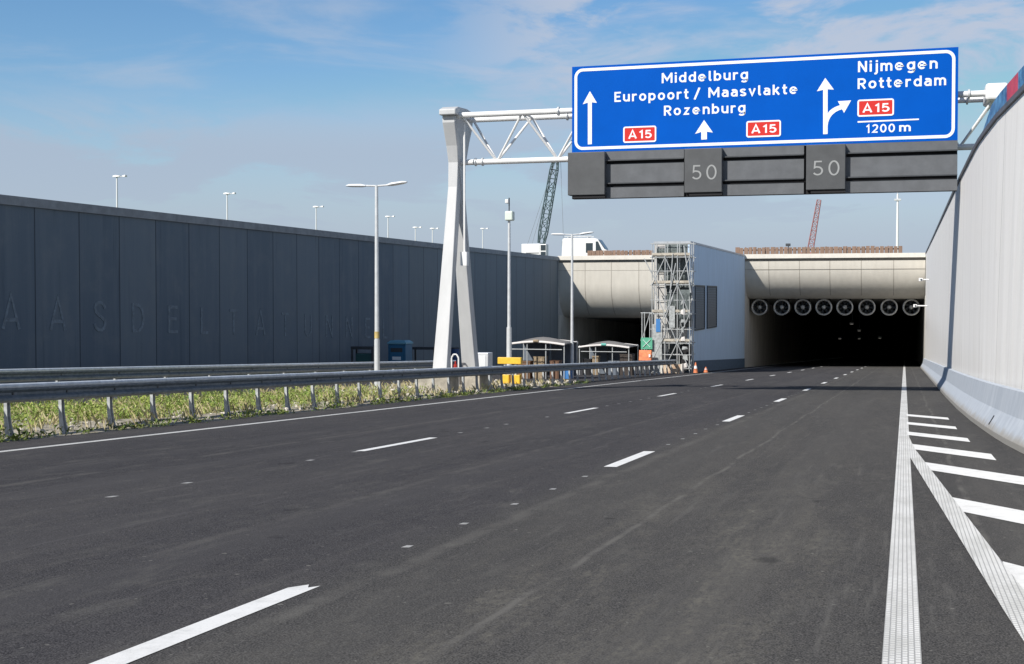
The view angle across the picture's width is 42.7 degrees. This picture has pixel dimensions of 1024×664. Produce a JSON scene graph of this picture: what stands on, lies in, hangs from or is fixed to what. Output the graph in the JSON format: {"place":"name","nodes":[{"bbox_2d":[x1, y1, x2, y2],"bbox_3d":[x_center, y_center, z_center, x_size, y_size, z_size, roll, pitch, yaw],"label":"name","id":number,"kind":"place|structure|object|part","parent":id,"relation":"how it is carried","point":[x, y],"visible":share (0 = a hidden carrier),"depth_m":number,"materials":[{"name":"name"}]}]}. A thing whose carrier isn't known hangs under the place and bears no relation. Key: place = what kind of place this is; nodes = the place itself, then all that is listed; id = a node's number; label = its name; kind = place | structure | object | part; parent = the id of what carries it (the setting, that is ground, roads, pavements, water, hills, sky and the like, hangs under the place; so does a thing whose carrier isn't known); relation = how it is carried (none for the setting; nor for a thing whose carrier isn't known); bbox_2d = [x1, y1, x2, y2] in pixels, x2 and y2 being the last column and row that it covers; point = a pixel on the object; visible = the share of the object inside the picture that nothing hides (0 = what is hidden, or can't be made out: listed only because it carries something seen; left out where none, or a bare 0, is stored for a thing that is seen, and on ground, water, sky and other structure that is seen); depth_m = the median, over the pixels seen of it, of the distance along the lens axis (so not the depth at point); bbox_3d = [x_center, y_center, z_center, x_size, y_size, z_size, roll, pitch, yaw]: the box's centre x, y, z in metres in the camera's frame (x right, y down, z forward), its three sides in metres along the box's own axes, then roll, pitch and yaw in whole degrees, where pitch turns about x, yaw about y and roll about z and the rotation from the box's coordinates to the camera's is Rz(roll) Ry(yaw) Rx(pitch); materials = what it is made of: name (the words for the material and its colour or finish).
{"place":"outdoors","nodes":[
{"label":"outdoors","id":0,"kind":"place"},
{"bbox_2d":[0,378,588,441],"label":"verge","id":1,"kind":"structure","parent":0,"point":[92,425],"depth_m":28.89,"materials":[{"name":"green plant"}]},
{"bbox_2d":[0,360,455,401],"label":"guard rail","id":2,"kind":"object","parent":1,"relation":"on","point":[44,374],"visible":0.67,"depth_m":40.87,"materials":[{"name":"metal"}]},
{"bbox_2d":[0,360,675,436],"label":"guard rail","id":3,"kind":"object","parent":1,"relation":"on","point":[60,392],"visible":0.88,"depth_m":31.56,"materials":[{"name":"metal"}]},
{"bbox_2d":[346,181,407,389],"bbox_3d":[-4.998,-1.677,48.391,2.400,7.721,0.320,0,2,17],"label":"street lamp","id":4,"kind":"object","parent":1,"relation":"on","point":[376,352],"visible":0.94,"depth_m":48.34,"materials":[{"name":"grey metal"}]},
{"bbox_2d":[451,354,458,367],"bbox_3d":[-2.152,1.525,49.823,0.335,1.408,0.144,0,2,17],"label":"hoop guard","id":5,"kind":"object","parent":1,"relation":"on","point":[455,364],"visible":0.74,"depth_m":49.76,"materials":[{"name":"white paint"}]},
{"bbox_2d":[478,352,493,387],"bbox_3d":[-1.164,1.589,51.780,0.850,1.550,0.800,0,2,17],"label":"utility cabinet","id":6,"kind":"object","parent":1,"relation":"on","point":[485,358],"visible":0.27,"depth_m":51.46,"materials":[{"name":"grey metal"}]},
{"bbox_3d":[-1.252,1.497,51.482,0.450,1.150,0.014,0,2,17],"label":"door","id":7,"kind":"part","parent":6,"relation":"part of","materials":[{"name":"white metal"}]},
{"bbox_2d":[505,198,514,374],"bbox_3d":[-0.123,-1.920,60.777,0.420,8.600,0.400,0,2,17],"label":"camera mast","id":8,"kind":"object","parent":1,"relation":"on","point":[509,215],"visible":0.91,"depth_m":60.72,"materials":[{"name":"grey metal"}]},
{"bbox_2d":[498,357,521,385],"bbox_3d":[-0.079,1.696,55.792,1.036,1.239,0.300,0,2,17],"label":"yellow marker","id":9,"kind":"object","parent":1,"relation":"on","point":[510,360],"visible":0.79,"depth_m":55.64,"materials":[{"name":"paint"}]},
{"bbox_2d":[1,379,587,433],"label":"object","id":10,"kind":"object","parent":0,"point":[300,408],"visible":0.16,"depth_m":40.41,"materials":[{"name":"green plant"}]},
{"bbox_2d":[1,366,648,405],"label":"carriageway","id":11,"kind":"structure","parent":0,"point":[265,389],"depth_m":50.76,"materials":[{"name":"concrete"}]},
{"bbox_2d":[237,366,459,374],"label":"grass","id":12,"kind":"structure","parent":11,"relation":"on","point":[326,371],"depth_m":69.56,"materials":[{"name":"green plant"}]},
{"bbox_2d":[351,346,373,370],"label":"steel rack","id":13,"kind":"object","parent":11,"relation":"on","point":[364,357],"visible":0.36,"depth_m":75.20,"materials":[{"name":"metal"}]},
{"bbox_2d":[387,340,412,369],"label":"portable toilet","id":14,"kind":"object","parent":11,"relation":"on","point":[399,350],"visible":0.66,"depth_m":79.71,"materials":[{"name":"blue plastic"}]},
{"bbox_2d":[390,346,402,369],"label":"door","id":15,"kind":"structure","parent":14,"relation":"in","point":[392,354],"depth_m":79.67,"materials":[{"name":"blue"}]},
{"bbox_2d":[412,347,434,368],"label":"steel rack","id":16,"kind":"object","parent":11,"relation":"on","point":[422,348],"visible":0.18,"depth_m":84.65,"materials":[{"name":"metal"}]},
{"bbox_2d":[450,347,459,367],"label":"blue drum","id":17,"kind":"object","parent":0,"point":[454,350],"visible":0.46,"depth_m":89.13,"materials":[{"name":"blue plastic"}]},
{"bbox_2d":[0,357,1023,663],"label":"road","id":18,"kind":"structure","parent":0,"point":[850,511],"depth_m":10.89,"materials":[{"name":"grey asphalt"}]},
{"bbox_2d":[693,362,697,372],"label":"traffic cone","id":19,"kind":"object","parent":18,"relation":"on","point":[695,369],"visible":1,"depth_m":88.67,"materials":[{"name":"orange plastic"}]},
{"bbox_2d":[0,0,1023,256],"label":"sky","id":20,"kind":"structure","parent":0,"point":[282,106],"materials":[{"name":"blue"}]},
{"bbox_2d":[493,367,743,382],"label":"work area","id":21,"kind":"object","parent":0,"point":[589,378],"visible":0.27,"depth_m":74.98,"materials":[{"name":"concrete"}]},
{"bbox_2d":[518,360,533,378],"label":"crate","id":22,"kind":"object","parent":21,"relation":"on","point":[530,375],"visible":0.25,"depth_m":71.97,"materials":[{"name":"brown wood"}]},
{"bbox_2d":[533,356,547,378],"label":"crate","id":23,"kind":"object","parent":21,"relation":"on","point":[539,360],"visible":0.62,"depth_m":71.95,"materials":[{"name":"brown wood"}]},
{"bbox_2d":[512,337,577,378],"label":"canopy tent","id":24,"kind":"object","parent":21,"relation":"on","point":[540,346],"visible":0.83,"depth_m":73.66,"materials":[{"name":"grey fabric"}]},
{"bbox_2d":[549,360,561,378],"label":"crate","id":25,"kind":"object","parent":21,"relation":"on","point":[556,374],"visible":0.51,"depth_m":71.59,"materials":[{"name":"brown wood"}]},
{"bbox_2d":[563,370,571,378],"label":"plastic box","id":26,"kind":"object","parent":21,"relation":"on","point":[566,375],"visible":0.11,"depth_m":71.40,"materials":[{"name":"blue plastic"}]},
{"bbox_2d":[551,232,593,377],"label":"street lamp","id":27,"kind":"object","parent":21,"relation":"on","point":[572,346],"visible":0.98,"depth_m":72.22,"materials":[{"name":"grey metal"}]},
{"bbox_2d":[582,359,591,374],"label":"equipment case","id":28,"kind":"object","parent":21,"relation":"on","point":[588,371],"visible":0.5,"depth_m":83.13,"materials":[{"name":"black"}]},
{"bbox_2d":[592,356,599,374],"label":"crate","id":29,"kind":"object","parent":21,"relation":"on","point":[597,359],"visible":0.5,"depth_m":83.02,"materials":[{"name":"brown wood"}]},
{"bbox_2d":[578,341,638,374],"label":"canopy tent","id":30,"kind":"object","parent":21,"relation":"on","point":[615,349],"visible":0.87,"depth_m":84.97,"materials":[{"name":"grey fabric"}]},
{"bbox_2d":[608,360,619,374],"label":"equipment case","id":31,"kind":"object","parent":21,"relation":"on","point":[614,371],"visible":0.45,"depth_m":82.64,"materials":[{"name":"grey metal"}]},
{"bbox_2d":[619,353,634,374],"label":"crate","id":32,"kind":"object","parent":21,"relation":"on","point":[623,356],"visible":0.49,"depth_m":82.41,"materials":[{"name":"brown wood"}]},
{"bbox_2d":[639,350,651,372],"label":"orange barrier","id":33,"kind":"object","parent":21,"relation":"on","point":[645,355],"visible":0.78,"depth_m":89.70,"materials":[{"name":"plastic"}]},
{"bbox_2d":[641,338,651,372],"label":"green sign","id":34,"kind":"object","parent":21,"relation":"on","point":[646,343],"visible":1,"depth_m":90.19,"materials":[{"name":"green"}]},
{"bbox_2d":[640,241,695,372],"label":"scaffold tower","id":35,"kind":"structure","parent":21,"relation":"on","point":[671,261],"depth_m":90.21,"materials":[{"name":"grey metal"}]},
{"bbox_2d":[661,364,683,372],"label":"rail terminal","id":36,"kind":"object","parent":21,"relation":"on","point":[677,368],"visible":0.65,"depth_m":88.95,"materials":[{"name":"silver metal"}]},
{"bbox_2d":[654,241,744,372],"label":"portal building","id":37,"kind":"structure","parent":21,"relation":"on","point":[719,307],"depth_m":103.67,"materials":[{"name":"metal"}]},
{"bbox_2d":[662,343,668,359],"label":"door","id":38,"kind":"structure","parent":37,"relation":"in","point":[662,343],"depth_m":91.99,"materials":[{"name":"metal"}]},
{"bbox_2d":[694,285,704,330],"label":"window","id":39,"kind":"structure","parent":37,"relation":"in","point":[699,318],"depth_m":95.61,"materials":[{"name":"grey metal"}]},
{"bbox_2d":[707,286,716,328],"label":"window","id":40,"kind":"structure","parent":37,"relation":"in","point":[711,313],"depth_m":101.80,"materials":[{"name":"grey metal"}]},
{"bbox_2d":[389,257,925,384],"bbox_3d":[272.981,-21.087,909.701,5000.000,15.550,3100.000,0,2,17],"label":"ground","id":41,"kind":"structure","parent":0,"point":[925,276],"depth_m":141.92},
{"bbox_2d":[113,175,126,206],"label":"street lamp","id":42,"kind":"object","parent":41,"relation":"on","point":[116,176],"visible":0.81,"depth_m":136.81,"materials":[{"name":"white metal"}]},
{"bbox_2d":[223,192,235,219],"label":"street lamp","id":43,"kind":"object","parent":41,"relation":"on","point":[226,193],"visible":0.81,"depth_m":159.08,"materials":[{"name":"white metal"}]},
{"bbox_2d":[0,194,558,383],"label":"retaining wall","id":44,"kind":"structure","parent":41,"relation":"on","point":[85,285],"depth_m":64.84,"materials":[{"name":"concrete"}]},
{"bbox_2d":[313,206,323,229],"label":"street lamp","id":45,"kind":"object","parent":41,"relation":"on","point":[316,214],"visible":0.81,"depth_m":183.13,"materials":[{"name":"white metal"}]},
{"bbox_2d":[385,216,394,237],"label":"street lamp","id":46,"kind":"object","parent":41,"relation":"on","point":[388,225],"visible":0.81,"depth_m":208.64,"materials":[{"name":"white metal"}]},
{"bbox_2d":[522,162,563,255],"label":"crawler crane","id":47,"kind":"object","parent":41,"relation":"on","point":[540,249],"visible":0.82,"depth_m":164.75,"materials":[{"name":"white"}]},
{"bbox_2d":[541,245,545,254],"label":"cab window","id":48,"kind":"structure","parent":47,"relation":"in","point":[543,247],"depth_m":164.27,"materials":[{"name":"grey glass"}]},
{"bbox_2d":[562,236,609,255],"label":"white van","id":49,"kind":"object","parent":41,"relation":"on","point":[582,246],"visible":0.52,"depth_m":150.94,"materials":[{"name":"white metal"}]},
{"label":"window","id":50,"kind":"part","parent":49,"relation":"part of","materials":[{"name":"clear glass"}]},
{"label":"window","id":51,"kind":"part","parent":49,"relation":"part of","materials":[{"name":"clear glass"}]},
{"bbox_2d":[558,255,653,362],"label":"tunnel portal","id":52,"kind":"object","parent":41,"relation":"on","point":[612,296],"visible":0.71,"depth_m":127.63,"materials":[{"name":"beige concrete"}]},
{"bbox_2d":[587,250,651,255],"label":"timber fence","id":53,"kind":"object","parent":41,"relation":"on","point":[613,252],"visible":0.59,"depth_m":129.85,"materials":[{"name":"beige wood"}]},
{"bbox_2d":[418,83,1006,392],"bbox_3d":[6.784,-2.858,45.955,19.750,10.703,4.890,0,2,17],"label":"sign gantry","id":54,"kind":"object","parent":41,"relation":"on","point":[457,122],"visible":0.61,"depth_m":47.90,"materials":[{"name":"metal"}]},
{"bbox_2d":[568,140,957,199],"bbox_3d":[8.276,-5.472,44.474,12.982,1.626,0.728,0,2,17],"label":"lane signal unit","id":55,"kind":"object","parent":54,"relation":"attached to","point":[903,167],"visible":1,"depth_m":44.31,"materials":[{"name":"black metal"}]},
{"bbox_2d":[572,47,957,151],"bbox_3d":[8.338,-7.795,44.481,12.904,3.010,0.316,0,2,17],"label":"direction sign","id":56,"kind":"object","parent":54,"relation":"attached to","point":[909,95],"visible":1,"depth_m":44.23,"materials":[{"name":"metal"}]},
{"bbox_2d":[801,199,820,253],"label":"distant crane","id":57,"kind":"object","parent":41,"relation":"on","point":[817,217],"visible":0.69,"depth_m":321.14,"materials":[{"name":"red"}]},
{"bbox_2d":[744,253,925,366],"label":"tunnel portal","id":58,"kind":"object","parent":41,"relation":"on","point":[772,337],"visible":0.94,"depth_m":128.50,"materials":[{"name":"beige"}]},
{"bbox_2d":[751,299,769,314],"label":"jet fan","id":59,"kind":"object","parent":58,"relation":"hanging from","point":[755,308],"visible":0.88,"depth_m":126.44},
{"bbox_2d":[773,299,790,314],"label":"jet fan","id":60,"kind":"object","parent":58,"relation":"hanging from","point":[776,305],"visible":0.93,"depth_m":125.81},
{"bbox_2d":[794,299,811,314],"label":"jet fan","id":61,"kind":"object","parent":58,"relation":"hanging from","point":[797,305],"visible":0.91,"depth_m":125.21},
{"bbox_2d":[735,246,901,254],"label":"timber fence","id":62,"kind":"object","parent":58,"relation":"on","point":[828,250],"visible":0.59,"depth_m":124.27,"materials":[{"name":"wood"}]},
{"bbox_2d":[815,299,832,315],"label":"jet fan","id":63,"kind":"object","parent":58,"relation":"hanging from","point":[822,308],"visible":0.88,"depth_m":124.60},
{"bbox_2d":[836,299,852,315],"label":"jet fan","id":64,"kind":"object","parent":58,"relation":"hanging from","point":[843,308],"visible":0.93,"depth_m":124.04},
{"bbox_2d":[858,299,875,315],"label":"jet fan","id":65,"kind":"object","parent":58,"relation":"hanging from","point":[868,307],"visible":0.87,"depth_m":123.45},
{"bbox_2d":[880,299,897,315],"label":"jet fan","id":66,"kind":"object","parent":58,"relation":"hanging from","point":[889,307],"visible":0.93,"depth_m":122.86},
{"bbox_2d":[902,299,919,315],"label":"jet fan","id":67,"kind":"object","parent":58,"relation":"hanging from","point":[910,307],"visible":0.94,"depth_m":122.27},
{"bbox_2d":[894,193,900,252],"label":"light mast","id":68,"kind":"object","parent":41,"relation":"on","point":[897,223],"visible":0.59,"depth_m":143.56,"materials":[{"name":"white metal"}]},
{"bbox_2d":[920,358,1023,453],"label":"concrete barrier","id":69,"kind":"object","parent":41,"relation":"on","point":[995,410],"visible":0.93,"depth_m":26.17,"materials":[{"name":"white concrete"}]},
{"bbox_2d":[925,84,1023,389],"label":"retaining wall","id":70,"kind":"structure","parent":41,"relation":"on","point":[974,307],"depth_m":30.24,"materials":[{"name":"concrete"}]},
{"bbox_2d":[983,66,1023,129],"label":"banner hoarding","id":71,"kind":"object","parent":70,"relation":"on","point":[1011,88],"visible":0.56,"depth_m":26.84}
]}

